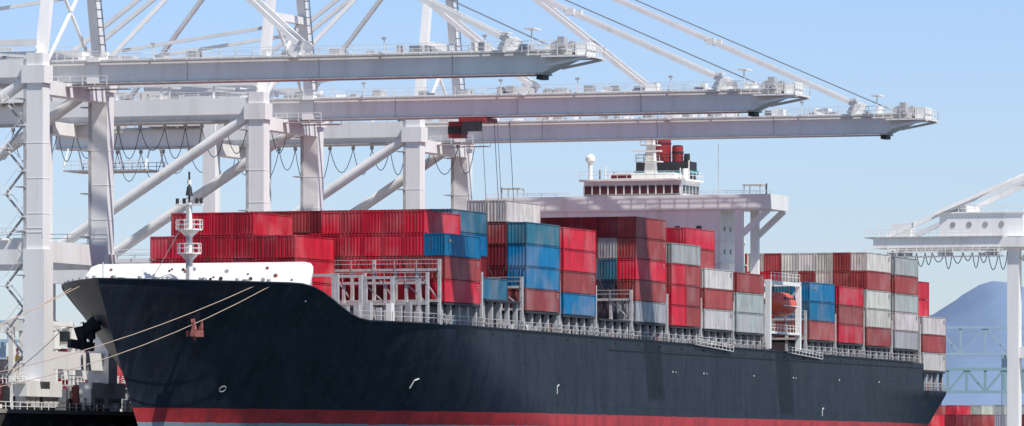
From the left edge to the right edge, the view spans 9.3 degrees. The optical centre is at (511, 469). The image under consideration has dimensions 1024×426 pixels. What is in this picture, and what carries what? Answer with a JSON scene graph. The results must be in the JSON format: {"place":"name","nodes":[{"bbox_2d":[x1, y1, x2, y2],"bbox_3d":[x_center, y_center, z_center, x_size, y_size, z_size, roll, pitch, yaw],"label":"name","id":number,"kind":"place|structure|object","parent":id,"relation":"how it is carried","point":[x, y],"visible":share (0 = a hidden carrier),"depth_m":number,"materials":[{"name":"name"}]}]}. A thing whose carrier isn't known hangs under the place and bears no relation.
{"place":"outdoors","nodes":[
{"label":"outdoors","id":0,"kind":"place"},
{"bbox_2d":[0,359,18,382],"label":"shipping container stack","id":1,"kind":"object","parent":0,"point":[3,363],"visible":0.16,"depth_m":808.01,"materials":[{"name":"paint"}]},
{"bbox_2d":[16,348,87,355],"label":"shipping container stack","id":2,"kind":"object","parent":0,"point":[62,350],"visible":0.01,"depth_m":868.93,"materials":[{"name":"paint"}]},
{"bbox_2d":[0,0,1023,358],"label":"sky","id":3,"kind":"structure","parent":0,"point":[961,60],"materials":[{"name":"blue"}]},
{"bbox_2d":[927,281,1023,405],"bbox_3d":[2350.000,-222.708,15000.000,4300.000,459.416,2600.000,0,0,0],"label":"mountain","id":4,"kind":"structure","parent":0,"point":[984,304],"depth_m":14399.26,"materials":[{"name":"blue"}]},
{"label":"water","id":5,"kind":"structure","parent":0,"visible":0},
{"bbox_2d":[61,140,946,425],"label":"container ship","id":6,"kind":"object","parent":5,"relation":"on","point":[291,346],"visible":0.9,"depth_m":720.72,"materials":[{"name":"paint"}]},
{"bbox_2d":[0,284,269,386],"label":"mooring line","id":7,"kind":"object","parent":6,"relation":"attached to","point":[108,342],"visible":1,"depth_m":666.92,"materials":[{"name":"fabric"}]},
{"bbox_2d":[150,212,333,296],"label":"shipping container stack","id":8,"kind":"object","parent":6,"relation":"on","point":[226,237],"visible":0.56,"depth_m":700.18,"materials":[{"name":"paint"}]},
{"bbox_2d":[250,209,507,300],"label":"shipping container stack","id":9,"kind":"object","parent":6,"relation":"on","point":[473,223],"visible":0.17,"depth_m":727.10,"materials":[{"name":"paint"}]},
{"bbox_2d":[304,210,480,304],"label":"shipping container stack","id":10,"kind":"object","parent":6,"relation":"on","point":[369,236],"visible":0.46,"depth_m":709.14,"materials":[{"name":"paint"}]},
{"bbox_2d":[467,200,559,312],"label":"shipping container stack","id":11,"kind":"object","parent":6,"relation":"on","point":[520,236],"visible":0.19,"depth_m":734.73,"materials":[{"name":"paint"}]},
{"bbox_2d":[560,227,595,316],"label":"shipping container stack","id":12,"kind":"object","parent":6,"relation":"on","point":[577,271],"visible":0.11,"depth_m":751.08,"materials":[{"name":"paint"}]},
{"bbox_2d":[540,216,665,323],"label":"shipping container stack","id":13,"kind":"object","parent":6,"relation":"on","point":[629,249],"visible":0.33,"depth_m":773.58,"materials":[{"name":"paint"}]},
{"bbox_2d":[664,242,700,327],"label":"shipping container stack","id":14,"kind":"object","parent":6,"relation":"on","point":[683,275],"visible":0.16,"depth_m":790.72,"materials":[{"name":"paint"}]},
{"bbox_2d":[663,227,732,330],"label":"shipping container stack","id":15,"kind":"object","parent":6,"relation":"on","point":[716,286],"visible":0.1,"depth_m":804.44,"materials":[{"name":"paint"}]},
{"bbox_2d":[730,272,763,333],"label":"shipping container stack","id":16,"kind":"object","parent":6,"relation":"on","point":[748,296],"visible":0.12,"depth_m":817.12,"materials":[{"name":"paint"}]},
{"bbox_2d":[761,282,834,341],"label":"shipping container stack","id":17,"kind":"object","parent":6,"relation":"on","point":[818,302],"visible":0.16,"depth_m":846.39,"materials":[{"name":"paint"}]},
{"bbox_2d":[745,252,890,346],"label":"shipping container stack","id":18,"kind":"object","parent":6,"relation":"on","point":[869,273],"visible":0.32,"depth_m":873.41,"materials":[{"name":"paint"}]},
{"bbox_2d":[835,286,862,344],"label":"shipping container stack","id":19,"kind":"object","parent":6,"relation":"on","point":[849,311],"visible":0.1,"depth_m":862.05,"materials":[{"name":"paint"}]},
{"bbox_2d":[887,256,917,349],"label":"shipping container stack","id":20,"kind":"object","parent":6,"relation":"on","point":[904,293],"visible":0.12,"depth_m":888.98,"materials":[{"name":"paint"}]},
{"bbox_2d":[904,281,945,370],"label":"shipping container stack","id":21,"kind":"object","parent":6,"relation":"on","point":[933,344],"visible":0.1,"depth_m":904.96,"materials":[{"name":"paint"}]},
{"bbox_3d":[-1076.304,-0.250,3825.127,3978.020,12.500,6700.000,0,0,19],"label":"terminal ground","id":22,"kind":"structure","parent":0,"visible":0},
{"bbox_2d":[0,320,57,358],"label":"truss bridge","id":23,"kind":"structure","parent":22,"relation":"on","point":[3,342],"depth_m":1651.50,"materials":[{"name":"grey metal"}]},
{"bbox_2d":[0,324,60,380],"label":"straddle carrier","id":24,"kind":"object","parent":22,"relation":"on","point":[56,346],"visible":0.04,"depth_m":777.05,"materials":[{"name":"white paint"}]},
{"bbox_2d":[8,320,76,408],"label":"straddle carrier","id":25,"kind":"object","parent":22,"relation":"on","point":[67,332],"visible":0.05,"depth_m":754.49,"materials":[{"name":"white paint"}]},
{"bbox_2d":[22,404,92,410],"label":"mooring bollard","id":26,"kind":"object","parent":22,"relation":"on","point":[87,407],"visible":0.09,"depth_m":721.21,"materials":[{"name":"metal"}]},
{"bbox_2d":[0,372,133,411],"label":"dockside equipment","id":27,"kind":"object","parent":22,"relation":"on","point":[69,399],"visible":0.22,"depth_m":722.66,"materials":[{"name":"white paint"}]},
{"bbox_2d":[0,409,137,425],"bbox_3d":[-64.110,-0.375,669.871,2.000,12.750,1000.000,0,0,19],"label":"quay wall","id":28,"kind":"structure","parent":22,"relation":"on","point":[19,417],"depth_m":708.62,"materials":[{"name":"concrete"}]},
{"bbox_2d":[58,329,85,384],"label":"straddle carrier","id":29,"kind":"object","parent":22,"relation":"on","point":[76,350],"visible":0.01,"depth_m":799.55,"materials":[{"name":"white paint"}]},
{"bbox_2d":[58,365,125,388],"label":"shipping container stack","id":30,"kind":"object","parent":22,"relation":"on","point":[119,372],"visible":0.02,"depth_m":823.22,"materials":[{"name":"paint"}]},
{"bbox_2d":[0,0,604,410],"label":"gantry crane","id":31,"kind":"object","parent":22,"relation":"on","point":[95,75],"visible":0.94,"depth_m":710.31,"materials":[{"name":"white paint"}]},
{"bbox_2d":[0,0,810,379],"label":"gantry crane","id":32,"kind":"object","parent":22,"relation":"on","point":[306,112],"visible":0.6,"depth_m":777.50,"materials":[{"name":"white paint"}]},
{"bbox_2d":[55,0,938,212],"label":"gantry crane","id":33,"kind":"object","parent":22,"relation":"on","point":[417,140],"visible":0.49,"depth_m":829.99,"materials":[{"name":"white paint"}]},
{"bbox_2d":[864,173,1023,425],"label":"gantry crane","id":34,"kind":"object","parent":22,"relation":"on","point":[961,225],"visible":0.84,"depth_m":1121.15,"materials":[{"name":"white paint"}]},
{"bbox_2d":[928,414,969,425],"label":"shipping container stack","id":35,"kind":"object","parent":22,"relation":"on","point":[950,420],"visible":0.48,"depth_m":1317.12,"materials":[{"name":"paint"}]},
{"bbox_2d":[934,405,969,414],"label":"shipping container stack","id":36,"kind":"object","parent":22,"relation":"on","point":[954,409],"visible":0.1,"depth_m":1380.83,"materials":[{"name":"paint"}]},
{"bbox_2d":[938,368,1023,404],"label":"truss bridge","id":37,"kind":"structure","parent":22,"relation":"on","point":[967,371],"depth_m":1799.80,"materials":[{"name":"grey metal"}]},
{"bbox_2d":[941,326,1023,404],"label":"truss bridge","id":38,"kind":"structure","parent":22,"relation":"on","point":[960,352],"depth_m":1999.80,"materials":[{"name":"grey metal"}]},
{"bbox_2d":[970,414,1023,425],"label":"shipping container stack","id":39,"kind":"object","parent":22,"relation":"on","point":[988,420],"visible":0.81,"depth_m":1312.44,"materials":[{"name":"paint"}]},
{"bbox_2d":[970,405,1023,414],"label":"shipping container stack","id":40,"kind":"object","parent":22,"relation":"on","point":[988,409],"visible":0.22,"depth_m":1374.42,"materials":[{"name":"paint"}]}
]}

